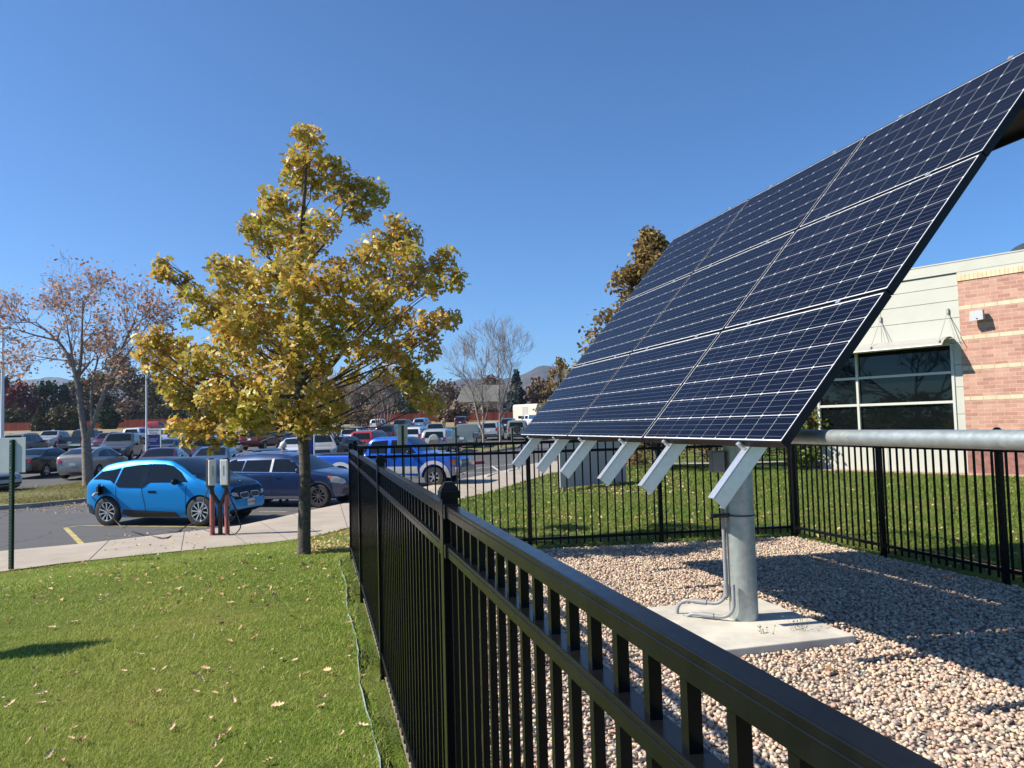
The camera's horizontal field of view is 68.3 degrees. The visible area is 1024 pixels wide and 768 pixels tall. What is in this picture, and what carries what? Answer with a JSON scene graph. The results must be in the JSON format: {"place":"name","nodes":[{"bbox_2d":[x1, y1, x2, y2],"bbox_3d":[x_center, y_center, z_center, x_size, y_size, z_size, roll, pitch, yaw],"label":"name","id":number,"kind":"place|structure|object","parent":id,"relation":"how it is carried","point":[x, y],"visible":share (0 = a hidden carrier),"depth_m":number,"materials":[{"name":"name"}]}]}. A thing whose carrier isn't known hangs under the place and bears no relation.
{"place":"outdoors","nodes":[
{"label":"outdoors","id":0,"kind":"place"},
{"bbox_2d":[10,377,189,415],"bbox_3d":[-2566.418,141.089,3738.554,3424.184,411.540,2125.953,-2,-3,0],"label":"hills","id":1,"kind":"structure","parent":0,"point":[60,381],"depth_m":4109.04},
{"bbox_2d":[0,460,819,571],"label":"sidewalk","id":2,"kind":"structure","parent":0,"point":[325,520],"depth_m":15.05,"materials":[{"name":"concrete"}]},
{"bbox_2d":[210,489,214,534],"bbox_3d":[-6.152,2.656,15.499,0.099,0.980,0.099,-2,-3,0],"label":"bollard","id":3,"kind":"object","parent":2,"relation":"on","point":[212,516],"visible":0.66,"depth_m":15.46,"materials":[{"name":"red metal"}]},
{"bbox_2d":[209,488,228,534],"bbox_3d":[-6.003,2.552,15.514,0.392,1.082,0.200,-2,-3,0],"label":"charger pedestal","id":4,"kind":"object","parent":2,"relation":"on","point":[219,503],"visible":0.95,"depth_m":15.47,"materials":[{"name":"black plastic"}]},
{"bbox_2d":[206,458,215,488],"bbox_3d":[-6.158,1.833,15.459,0.153,0.620,0.164,-4,-4,41],"label":"charging box","id":5,"kind":"object","parent":4,"relation":"attached to","point":[210,473],"visible":1,"depth_m":15.41,"materials":[{"name":"grey plastic"}]},
{"bbox_2d":[220,458,229,487],"bbox_3d":[-5.872,1.824,15.451,0.164,0.620,0.153,-2,-3,3],"label":"charging box","id":6,"kind":"object","parent":4,"relation":"attached to","point":[224,472],"visible":1,"depth_m":15.39,"materials":[{"name":"grey plastic"}]},
{"bbox_2d":[226,488,240,534],"bbox_3d":[-5.683,2.580,15.406,0.296,1.010,0.078,-2,-3,0],"label":"coiled cable","id":7,"kind":"object","parent":6,"relation":"hanging from","point":[234,506],"visible":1,"depth_m":15.39,"materials":[{"name":"black plastic"}]},
{"bbox_2d":[224,493,229,534],"bbox_3d":[-5.848,2.648,15.499,0.099,0.980,0.099,-2,-3,0],"label":"bollard","id":8,"kind":"object","parent":2,"relation":"on","point":[227,500],"visible":0.61,"depth_m":15.47,"materials":[{"name":"red metal"}]},
{"bbox_2d":[397,424,407,476],"bbox_3d":[-2.966,2.247,20.685,0.053,2.280,0.460,-3,-4,30],"label":"parking sign","id":9,"kind":"object","parent":2,"relation":"on","point":[402,434],"visible":0.69,"depth_m":20.70,"materials":[{"name":"grey metal"}]},
{"bbox_2d":[0,412,1023,767],"bbox_3d":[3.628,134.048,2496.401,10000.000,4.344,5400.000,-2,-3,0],"label":"lawn ground","id":10,"kind":"structure","parent":0,"point":[394,752],"depth_m":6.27,"materials":[{"name":"plant"}]},
{"bbox_2d":[0,437,25,571],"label":"parking sign","id":11,"kind":"object","parent":10,"relation":"on","point":[12,456],"visible":0.99,"depth_m":12.15,"materials":[{"name":"green metal"}]},
{"bbox_2d":[4,404,31,422],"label":"shrub","id":12,"kind":"object","parent":10,"relation":"on","point":[13,415],"visible":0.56,"depth_m":174.99,"materials":[{"name":"green plant"}]},
{"bbox_2d":[4,378,48,417],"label":"tree","id":13,"kind":"object","parent":10,"relation":"on","point":[19,396],"visible":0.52,"depth_m":183.12,"materials":[{"name":"red plant"}]},
{"bbox_2d":[29,405,51,430],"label":"tree","id":14,"kind":"object","parent":10,"relation":"on","point":[37,421],"visible":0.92,"depth_m":157.11,"materials":[{"name":"green plant"}]},
{"bbox_2d":[29,378,65,417],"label":"tree","id":15,"kind":"object","parent":10,"relation":"on","point":[44,391],"visible":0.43,"depth_m":190.59,"materials":[{"name":"green plant"}]},
{"bbox_2d":[42,403,87,430],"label":"shrub","id":16,"kind":"object","parent":10,"relation":"on","point":[65,416],"visible":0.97,"depth_m":157.89,"materials":[{"name":"green plant"}]},
{"bbox_2d":[59,383,76,409],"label":"tree","id":17,"kind":"object","parent":10,"relation":"on","point":[67,398],"visible":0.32,"depth_m":195.95,"materials":[{"name":"green plant"}]},
{"bbox_2d":[59,376,112,420],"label":"tree","id":18,"kind":"object","parent":10,"relation":"on","point":[72,389],"visible":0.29,"depth_m":203.82,"materials":[{"name":"grey plant"}]},
{"bbox_2d":[83,369,119,413],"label":"tree","id":19,"kind":"object","parent":10,"relation":"on","point":[84,399],"visible":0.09,"depth_m":211.28,"materials":[{"name":"grey plant"}]},
{"bbox_2d":[96,406,123,428],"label":"shrub","id":20,"kind":"object","parent":10,"relation":"on","point":[109,417],"visible":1,"depth_m":158.81,"materials":[{"name":"green plant"}]},
{"bbox_2d":[88,352,140,407],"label":"tree","id":21,"kind":"object","parent":10,"relation":"on","point":[110,399],"visible":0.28,"depth_m":205.26,"materials":[{"name":"brown plant"}]},
{"bbox_2d":[113,397,150,419],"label":"shrub","id":22,"kind":"object","parent":10,"relation":"on","point":[127,409],"visible":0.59,"depth_m":174.22,"materials":[{"name":"grey plant"}]},
{"bbox_2d":[117,374,158,418],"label":"tree","id":23,"kind":"object","parent":10,"relation":"on","point":[130,392],"visible":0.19,"depth_m":206.22,"materials":[{"name":"green plant"}]},
{"bbox_2d":[135,374,183,418],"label":"tree","id":24,"kind":"object","parent":10,"relation":"on","point":[161,411],"visible":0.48,"depth_m":198.04,"materials":[{"name":"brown plant"}]},
{"bbox_2d":[171,386,205,418],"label":"tree","id":25,"kind":"object","parent":10,"relation":"on","point":[182,413],"visible":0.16,"depth_m":188.53,"materials":[{"name":"green plant"}]},
{"bbox_2d":[4,412,512,430],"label":"wood fence","id":26,"kind":"object","parent":10,"relation":"on","point":[17,426],"visible":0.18,"depth_m":170.07,"materials":[{"name":"red wood"}]},
{"bbox_2d":[0,427,556,550],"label":"parking lot","id":27,"kind":"structure","parent":10,"relation":"on","point":[40,528],"depth_m":19.69,"materials":[{"name":"grey asphalt"}]},
{"bbox_2d":[0,326,10,437],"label":"light pole","id":28,"kind":"object","parent":27,"relation":"on","point":[2,403],"visible":0.46,"depth_m":48.01,"materials":[{"name":"grey metal"}]},
{"bbox_2d":[0,472,21,489],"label":"parked sedan","id":29,"kind":"object","parent":27,"relation":"on","point":[4,480],"visible":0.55,"depth_m":29.41,"materials":[{"name":"silver metal"}]},
{"bbox_2d":[4,433,48,448],"bbox_3d":[-37.854,4.705,58.892,2.220,1.805,4.538,-1,-3,-8],"label":"parked van","id":30,"kind":"object","parent":27,"relation":"on","point":[34,440],"visible":0.36,"depth_m":57.99,"materials":[{"name":"beige paint"}]},
{"bbox_2d":[19,448,65,476],"bbox_3d":[-24.608,4.093,39.860,2.180,1.473,4.600,-2,-3,0],"label":"parked sedan","id":31,"kind":"object","parent":27,"relation":"on","point":[42,462],"visible":0.49,"depth_m":38.51,"materials":[{"name":"black paint"}]},
{"bbox_2d":[0,481,86,504],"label":"grass island","id":32,"kind":"structure","parent":27,"relation":"on","point":[28,494],"depth_m":27.14,"materials":[{"name":"green plant"}]},
{"bbox_2d":[0,245,192,485],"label":"bare tree","id":33,"kind":"object","parent":32,"relation":"on","point":[87,465],"visible":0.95,"depth_m":31.49,"materials":[{"name":"brown plant"}]},
{"bbox_2d":[0,484,86,509],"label":"grass island kerb","id":34,"kind":"structure","parent":27,"relation":"on","point":[39,504],"depth_m":24.03,"materials":[{"name":"concrete"}]},
{"bbox_2d":[40,430,69,447],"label":"parked suv","id":35,"kind":"object","parent":27,"relation":"on","point":[50,437],"visible":0.51,"depth_m":70.15,"materials":[{"name":"silver metal"}]},
{"bbox_2d":[57,429,102,451],"bbox_3d":[-36.162,4.774,63.839,2.400,1.883,5.960,-1,-3,-8],"label":"parked pickup","id":36,"kind":"object","parent":27,"relation":"on","point":[72,441],"visible":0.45,"depth_m":61.11,"materials":[{"name":"grey paint"}]},
{"bbox_2d":[57,447,127,478],"bbox_3d":[-21.181,3.940,38.371,2.180,1.513,4.420,-1,-3,-3],"label":"parked hatchback","id":37,"kind":"object","parent":27,"relation":"on","point":[69,462],"visible":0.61,"depth_m":36.72,"materials":[{"name":"beige paint"}]},
{"bbox_2d":[91,432,123,446],"bbox_3d":[-31.869,4.678,59.877,2.220,1.684,4.538,-1,-3,-10],"label":"parked suv","id":38,"kind":"object","parent":27,"relation":"on","point":[98,440],"visible":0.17,"depth_m":58.84,"materials":[{"name":"red paint"}]},
{"bbox_2d":[99,431,143,459],"bbox_3d":[-26.323,4.188,50.882,2.400,1.960,4.538,-1,-3,-14],"label":"parked suv","id":39,"kind":"object","parent":27,"relation":"on","point":[130,446],"visible":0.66,"depth_m":50.17,"materials":[{"name":"grey metal"}]},
{"bbox_2d":[123,427,149,442],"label":"parked suv","id":40,"kind":"object","parent":27,"relation":"on","point":[141,430],"visible":0.2,"depth_m":76.04,"materials":[{"name":"white paint"}]},
{"bbox_2d":[92,489,208,538],"bbox_3d":[-7.935,2.791,17.017,1.412,1.138,4.922,1,-4,-45],"label":"charging cable","id":41,"kind":"object","parent":27,"relation":"on","point":[156,536],"visible":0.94,"depth_m":16.36,"materials":[{"name":"black plastic"}]},
{"bbox_2d":[139,421,164,428],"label":"parked pickup","id":42,"kind":"object","parent":27,"relation":"on","point":[154,424],"visible":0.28,"depth_m":111.25,"materials":[{"name":"red paint"}]},
{"bbox_2d":[147,428,160,449],"bbox_3d":[-20.791,3.768,43.891,0.829,2.357,0.069,-2,-3,0],"label":"reserved parking sign","id":43,"kind":"object","parent":27,"relation":"on","point":[153,440],"visible":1,"depth_m":43.90,"materials":[{"name":"blue metal"}]},
{"bbox_2d":[134,447,188,458],"bbox_3d":[-16.818,3.786,36.388,2.180,1.473,4.600,-1,-3,-12],"label":"parked sedan","id":44,"kind":"object","parent":27,"relation":"on","point":[164,452],"visible":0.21,"depth_m":35.82,"materials":[{"name":"purple paint"}]},
{"bbox_2d":[87,456,263,526],"bbox_3d":[-8.379,2.632,18.892,4.109,1.622,2.215,-2,-3,13],"label":"electric hatchback","id":45,"kind":"object","parent":27,"relation":"on","point":[163,487],"visible":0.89,"depth_m":18.22,"materials":[{"name":"blue paint"}]},
{"bbox_2d":[161,438,191,456],"bbox_3d":[-22.381,4.318,49.859,2.180,1.473,4.600,-2,-3,0],"label":"parked sedan","id":46,"kind":"object","parent":27,"relation":"on","point":[171,442],"visible":0.16,"depth_m":48.77,"materials":[{"name":"grey paint"}]},
{"bbox_2d":[187,446,241,463],"bbox_3d":[-14.101,3.698,35.888,2.180,1.473,4.600,-1,-3,-8],"label":"parked sedan","id":47,"kind":"object","parent":27,"relation":"on","point":[224,452],"visible":0.2,"depth_m":35.17,"materials":[{"name":"silver paint"}]},
{"bbox_2d":[191,435,242,455],"bbox_3d":[-18.174,4.030,46.883,2.220,1.684,4.538,-2,-3,0],"label":"parked suv","id":48,"kind":"object","parent":27,"relation":"on","point":[238,448],"visible":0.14,"depth_m":44.78,"materials":[{"name":"blue paint"}]},
{"bbox_2d":[240,429,281,449],"bbox_3d":[-20.469,4.484,61.883,2.220,1.755,4.538,-2,-3,8],"label":"parked suv","id":49,"kind":"object","parent":27,"relation":"on","point":[270,442],"visible":0.62,"depth_m":60.06,"materials":[{"name":"red paint"}]},
{"bbox_2d":[276,437,297,451],"bbox_3d":[-13.116,3.986,45.885,2.180,1.473,4.600,-1,-3,-8],"label":"parked sedan","id":50,"kind":"object","parent":27,"relation":"on","point":[292,443],"visible":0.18,"depth_m":44.99,"materials":[{"name":"white paint"}]},
{"bbox_2d":[230,450,348,507],"bbox_3d":[-6.562,2.784,22.494,4.434,1.605,2.200,-2,-3,13],"label":"station wagon","id":51,"kind":"object","parent":27,"relation":"on","point":[275,474],"visible":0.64,"depth_m":21.67,"materials":[{"name":"blue paint"}]},
{"bbox_2d":[315,434,338,453],"bbox_3d":[-11.233,3.730,43.875,2.220,1.760,4.538,0,-3,-20],"label":"parked suv","id":52,"kind":"object","parent":27,"relation":"on","point":[325,444],"visible":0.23,"depth_m":42.78,"materials":[{"name":"silver metal"}]},
{"bbox_2d":[306,367,364,438],"bbox_3d":[-10.934,1.658,46.382,4.272,6.076,3.856,-2,-3,0],"label":"bare tree","id":53,"kind":"object","parent":27,"relation":"on","point":[349,389],"visible":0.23,"depth_m":46.18,"materials":[{"name":"brown plant"}]},
{"bbox_2d":[334,436,367,452],"bbox_3d":[-10.415,3.954,46.857,2.180,1.473,4.600,-2,-3,16],"label":"parked sedan","id":54,"kind":"object","parent":27,"relation":"on","point":[343,442],"visible":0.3,"depth_m":45.63,"materials":[{"name":"grey metal"}]},
{"bbox_2d":[350,430,387,443],"bbox_3d":[-9.592,4.002,51.879,2.220,1.684,4.538,-2,-3,10],"label":"parked suv","id":55,"kind":"object","parent":27,"relation":"on","point":[367,436],"visible":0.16,"depth_m":49.93,"materials":[{"name":"red paint"}]},
{"bbox_2d":[355,369,400,425],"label":"bare tree","id":56,"kind":"object","parent":27,"relation":"on","point":[370,391],"visible":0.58,"depth_m":89.89,"materials":[{"name":"plant"}]},
{"bbox_2d":[375,424,396,436],"bbox_3d":[-10.792,4.442,66.879,2.220,1.755,4.538,-2,-3,4],"label":"parked suv","id":57,"kind":"object","parent":27,"relation":"on","point":[389,430],"visible":0.27,"depth_m":64.83,"materials":[{"name":"grey paint"}]},
{"bbox_2d":[371,365,407,423],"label":"bare tree","id":58,"kind":"object","parent":27,"relation":"on","point":[387,390],"visible":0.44,"depth_m":83.94,"materials":[{"name":"plant"}]},
{"bbox_2d":[315,436,473,485],"bbox_3d":[-4.539,2.919,28.631,5.960,1.884,2.400,-2,-3,13],"label":"pickup truck","id":59,"kind":"object","parent":27,"relation":"on","point":[339,460],"visible":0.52,"depth_m":27.58,"materials":[{"name":"blue paint"}]},
{"bbox_2d":[408,426,427,437],"bbox_3d":[-7.465,4.213,59.876,2.220,1.684,4.538,-2,-3,8],"label":"parked suv","id":60,"kind":"object","parent":27,"relation":"on","point":[416,431],"visible":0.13,"depth_m":57.79,"materials":[{"name":"white paint"}]},
{"bbox_2d":[413,418,431,426],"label":"parked suv","id":61,"kind":"object","parent":27,"relation":"on","point":[423,422],"visible":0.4,"depth_m":101.81,"materials":[{"name":"blue paint"}]},
{"bbox_2d":[421,428,458,451],"bbox_3d":[-4.856,3.898,51.791,2.220,1.685,4.714,-2,-3,8],"label":"parked suv spare","id":62,"kind":"object","parent":27,"relation":"on","point":[444,436],"visible":0.53,"depth_m":49.87,"materials":[{"name":"silver metal"}]},
{"bbox_2d":[455,424,481,446],"bbox_3d":[-3.455,3.976,57.825,2.400,1.883,5.960,-2,-3,4],"label":"van","id":63,"kind":"object","parent":27,"relation":"on","point":[469,433],"visible":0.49,"depth_m":57.13,"materials":[{"name":"grey metal"}]},
{"bbox_2d":[463,444,518,451],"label":"kerb island","id":64,"kind":"structure","parent":27,"relation":"on","point":[479,448],"depth_m":54.80,"materials":[{"name":"green plant"}]},
{"bbox_2d":[437,324,516,448],"bbox_3d":[-2.472,0.287,54.487,5.950,9.011,4.622,-2,-3,0],"label":"bare tree","id":65,"kind":"object","parent":64,"relation":"on","point":[466,349],"visible":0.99,"depth_m":54.29,"materials":[{"name":"grey plant"}]},
{"bbox_2d":[463,308,536,447],"bbox_3d":[-0.598,-0.329,54.964,3.893,10.173,5.310,1,-4,-38],"label":"bare tree","id":66,"kind":"object","parent":64,"relation":"on","point":[503,392],"visible":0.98,"depth_m":55.01,"materials":[{"name":"grey plant"}]},
{"bbox_2d":[481,421,504,439],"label":"parked suv","id":67,"kind":"object","parent":27,"relation":"on","point":[491,428],"visible":0.62,"depth_m":69.75,"materials":[{"name":"silver metal"}]},
{"bbox_2d":[507,420,527,439],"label":"parked jeep","id":68,"kind":"object","parent":27,"relation":"on","point":[519,426],"visible":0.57,"depth_m":68.89,"materials":[{"name":"paint"}]},
{"bbox_2d":[513,404,542,419],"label":"box trailer","id":69,"kind":"object","parent":27,"relation":"on","point":[522,409],"visible":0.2,"depth_m":111.04,"materials":[{"name":"metal"}]},
{"bbox_2d":[129,122,471,554],"bbox_3d":[-2.954,-0.622,10.407,4.332,6.114,3.284,-4,-4,39],"label":"oak tree","id":70,"kind":"object","parent":10,"relation":"on","point":[289,355],"visible":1,"depth_m":9.96,"materials":[{"name":"yellow plant"}]},
{"bbox_2d":[314,394,364,424],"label":"shrub","id":71,"kind":"object","parent":10,"relation":"on","point":[355,404],"visible":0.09,"depth_m":158.93,"materials":[{"name":"brown plant"}]},
{"bbox_2d":[335,380,374,406],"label":"tree","id":72,"kind":"object","parent":10,"relation":"on","point":[361,397],"visible":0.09,"depth_m":192.95,"materials":[{"name":"brown plant"}]},
{"bbox_2d":[341,571,380,767],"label":"lawn edging","id":73,"kind":"object","parent":10,"relation":"on","point":[379,761],"visible":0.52,"depth_m":4.65,"materials":[{"name":"green plastic"}]},
{"bbox_2d":[323,552,400,740],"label":"grass","id":74,"kind":"structure","parent":10,"relation":"on","point":[367,647],"depth_m":5.44,"materials":[{"name":"plant"}]},
{"bbox_2d":[346,405,379,426],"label":"hedge","id":75,"kind":"object","parent":10,"relation":"on","point":[366,414],"visible":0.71,"depth_m":121.52,"materials":[{"name":"brown plant"}]},
{"bbox_2d":[357,401,402,417],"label":"shrub","id":76,"kind":"object","parent":10,"relation":"on","point":[394,409],"visible":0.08,"depth_m":175.43,"materials":[{"name":"grey plant"}]},
{"bbox_2d":[389,383,434,416],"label":"tree","id":77,"kind":"object","parent":10,"relation":"on","point":[404,405],"visible":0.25,"depth_m":206.71,"materials":[{"name":"green plant"}]},
{"bbox_2d":[416,377,462,414],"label":"tree","id":78,"kind":"object","parent":10,"relation":"on","point":[451,391],"visible":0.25,"depth_m":198.67,"materials":[{"name":"brown plant"}]},
{"bbox_2d":[433,398,470,421],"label":"shrub","id":79,"kind":"object","parent":10,"relation":"on","point":[454,408],"visible":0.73,"depth_m":157.61,"materials":[{"name":"brown plant"}]},
{"bbox_2d":[467,401,498,418],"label":"shrub","id":80,"kind":"object","parent":10,"relation":"on","point":[491,408],"visible":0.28,"depth_m":172.02,"materials":[{"name":"brown plant"}]},
{"bbox_2d":[478,372,503,384],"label":"tree","id":81,"kind":"object","parent":10,"relation":"on","point":[492,378],"visible":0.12,"depth_m":230.94,"materials":[{"name":"brown plant"}]},
{"bbox_2d":[456,384,526,411],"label":"house","id":82,"kind":"structure","parent":10,"relation":"on","point":[467,400],"depth_m":191.66,"materials":[{"name":"brick"}]},
{"bbox_2d":[4,450,1023,762],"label":"leaf litter","id":83,"kind":"object","parent":10,"relation":"on","point":[340,532],"visible":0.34,"depth_m":10.73,"materials":[{"name":"brown plant"}]},
{"bbox_2d":[503,369,529,411],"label":"tree","id":84,"kind":"object","parent":10,"relation":"on","point":[518,399],"visible":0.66,"depth_m":177.14,"materials":[{"name":"green plant"}]},
{"bbox_2d":[524,376,551,403],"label":"tree","id":85,"kind":"object","parent":10,"relation":"on","point":[535,388],"visible":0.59,"depth_m":180.41,"materials":[{"name":"brown plant"}]},
{"bbox_2d":[533,355,567,440],"bbox_3d":[4.009,1.452,62.232,4.573,7.676,4.537,-2,-3,13],"label":"leafy tree","id":86,"kind":"object","parent":10,"relation":"on","point":[557,370],"visible":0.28,"depth_m":61.99,"materials":[{"name":"orange plant"}]},
{"bbox_2d":[352,438,792,547],"bbox_3d":[0.929,1.458,9.989,5.937,1.588,0.063,-1,-3,-8],"label":"metal fence","id":87,"kind":"object","parent":10,"relation":"on","point":[661,532],"visible":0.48,"depth_m":9.99,"materials":[{"name":"black metal"}]},
{"bbox_2d":[559,441,626,490],"bbox_3d":[2.109,2.086,19.671,2.402,1.273,0.099,1,-4,-39],"label":"utility box","id":88,"kind":"object","parent":10,"relation":"on","point":[586,473],"visible":0.33,"depth_m":19.51,"materials":[{"name":"grey metal"}]},
{"bbox_2d":[550,224,715,461],"bbox_3d":[4.909,-1.221,26.582,7.566,8.700,7.494,-2,-3,0],"label":"leafy tree","id":89,"kind":"object","parent":10,"relation":"on","point":[648,247],"visible":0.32,"depth_m":26.23,"materials":[{"name":"orange plant"}]},
{"bbox_2d":[626,443,651,465],"bbox_3d":[5.679,2.959,35.379,3.996,2.044,3.571,-3,-3,22],"label":"hedge bush","id":90,"kind":"object","parent":10,"relation":"on","point":[640,459],"visible":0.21,"depth_m":34.98,"materials":[{"name":"green plant"}]},
{"bbox_2d":[680,444,722,461],"bbox_3d":[10.218,2.633,39.633,4.830,2.952,4.929,-2,-3,0],"label":"hedge bush","id":91,"kind":"object","parent":10,"relation":"on","point":[706,457],"visible":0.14,"depth_m":39.41,"materials":[{"name":"green plant"}]},
{"bbox_2d":[458,464,1023,570],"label":"back grass","id":92,"kind":"structure","parent":10,"relation":"on","point":[604,540],"depth_m":14.22,"materials":[{"name":"green plant"}]},
{"bbox_2d":[768,409,830,469],"bbox_3d":[8.992,1.698,23.570,2.186,2.338,1.992,-2,-3,0],"label":"juniper bush","id":93,"kind":"object","parent":10,"relation":"on","point":[806,426],"visible":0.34,"depth_m":23.19,"materials":[{"name":"green plant"}]},
{"bbox_2d":[771,383,836,467],"bbox_3d":[9.514,0.791,24.456,2.792,4.213,3.476,-2,-3,0],"label":"leafy tree","id":94,"kind":"object","parent":10,"relation":"on","point":[815,416],"visible":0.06,"depth_m":23.98,"materials":[{"name":"green plant"}]},
{"bbox_2d":[789,427,1023,584],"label":"metal fence","id":95,"kind":"object","parent":10,"relation":"on","point":[883,545],"visible":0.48,"depth_m":8.24,"materials":[{"name":"black metal"}]},
{"bbox_2d":[812,249,1023,476],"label":"school building","id":96,"kind":"structure","parent":10,"relation":"on","point":[926,355],"depth_m":20.64,"materials":[{"name":"beige"}]},
{"bbox_2d":[817,343,957,429],"bbox_3d":[10.743,0.393,21.889,0.150,2.810,3.910,1,-4,-40],"label":"window","id":97,"kind":"structure","parent":96,"relation":"in","point":[912,388],"depth_m":21.64,"materials":[{"name":"black glass"}]},
{"bbox_2d":[969,309,984,321],"bbox_3d":[12.222,-1.791,19.814,0.302,0.304,0.339,1,-4,-40],"label":"wall lamp","id":98,"kind":"object","parent":96,"relation":"attached to","point":[976,315],"visible":1,"depth_m":19.72,"materials":[{"name":"white plastic"}]},
{"bbox_2d":[0,0,1023,417],"label":"sky","id":99,"kind":"structure","parent":0,"point":[535,140],"materials":[{"name":"blue"}]},
{"bbox_2d":[400,366,817,417],"bbox_3d":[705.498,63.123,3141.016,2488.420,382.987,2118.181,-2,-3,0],"label":"hills","id":100,"kind":"structure","parent":0,"point":[539,371],"depth_m":3422.57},
{"bbox_2d":[353,536,1023,767],"bbox_3d":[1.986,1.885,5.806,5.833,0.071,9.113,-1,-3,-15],"label":"gravel","id":101,"kind":"structure","parent":0,"point":[910,735],"depth_m":5.40,"materials":[{"name":"beige gravel"}]},
{"bbox_2d":[348,443,942,767],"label":"metal fence","id":102,"kind":"object","parent":101,"relation":"on","point":[425,571],"visible":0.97,"depth_m":1.56,"materials":[{"name":"black metal"}]},
{"bbox_2d":[648,598,855,657],"bbox_3d":[1.697,1.906,5.854,1.250,0.130,1.270,-1,-3,-14],"label":"concrete pad","id":103,"kind":"object","parent":101,"relation":"on","point":[739,639],"visible":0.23,"depth_m":5.59,"materials":[{"name":"grey concrete"}]},
{"bbox_2d":[512,51,1023,621],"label":"solar array","id":104,"kind":"object","parent":103,"relation":"on","point":[740,331],"visible":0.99,"depth_m":5.10,"materials":[{"name":"blue"}]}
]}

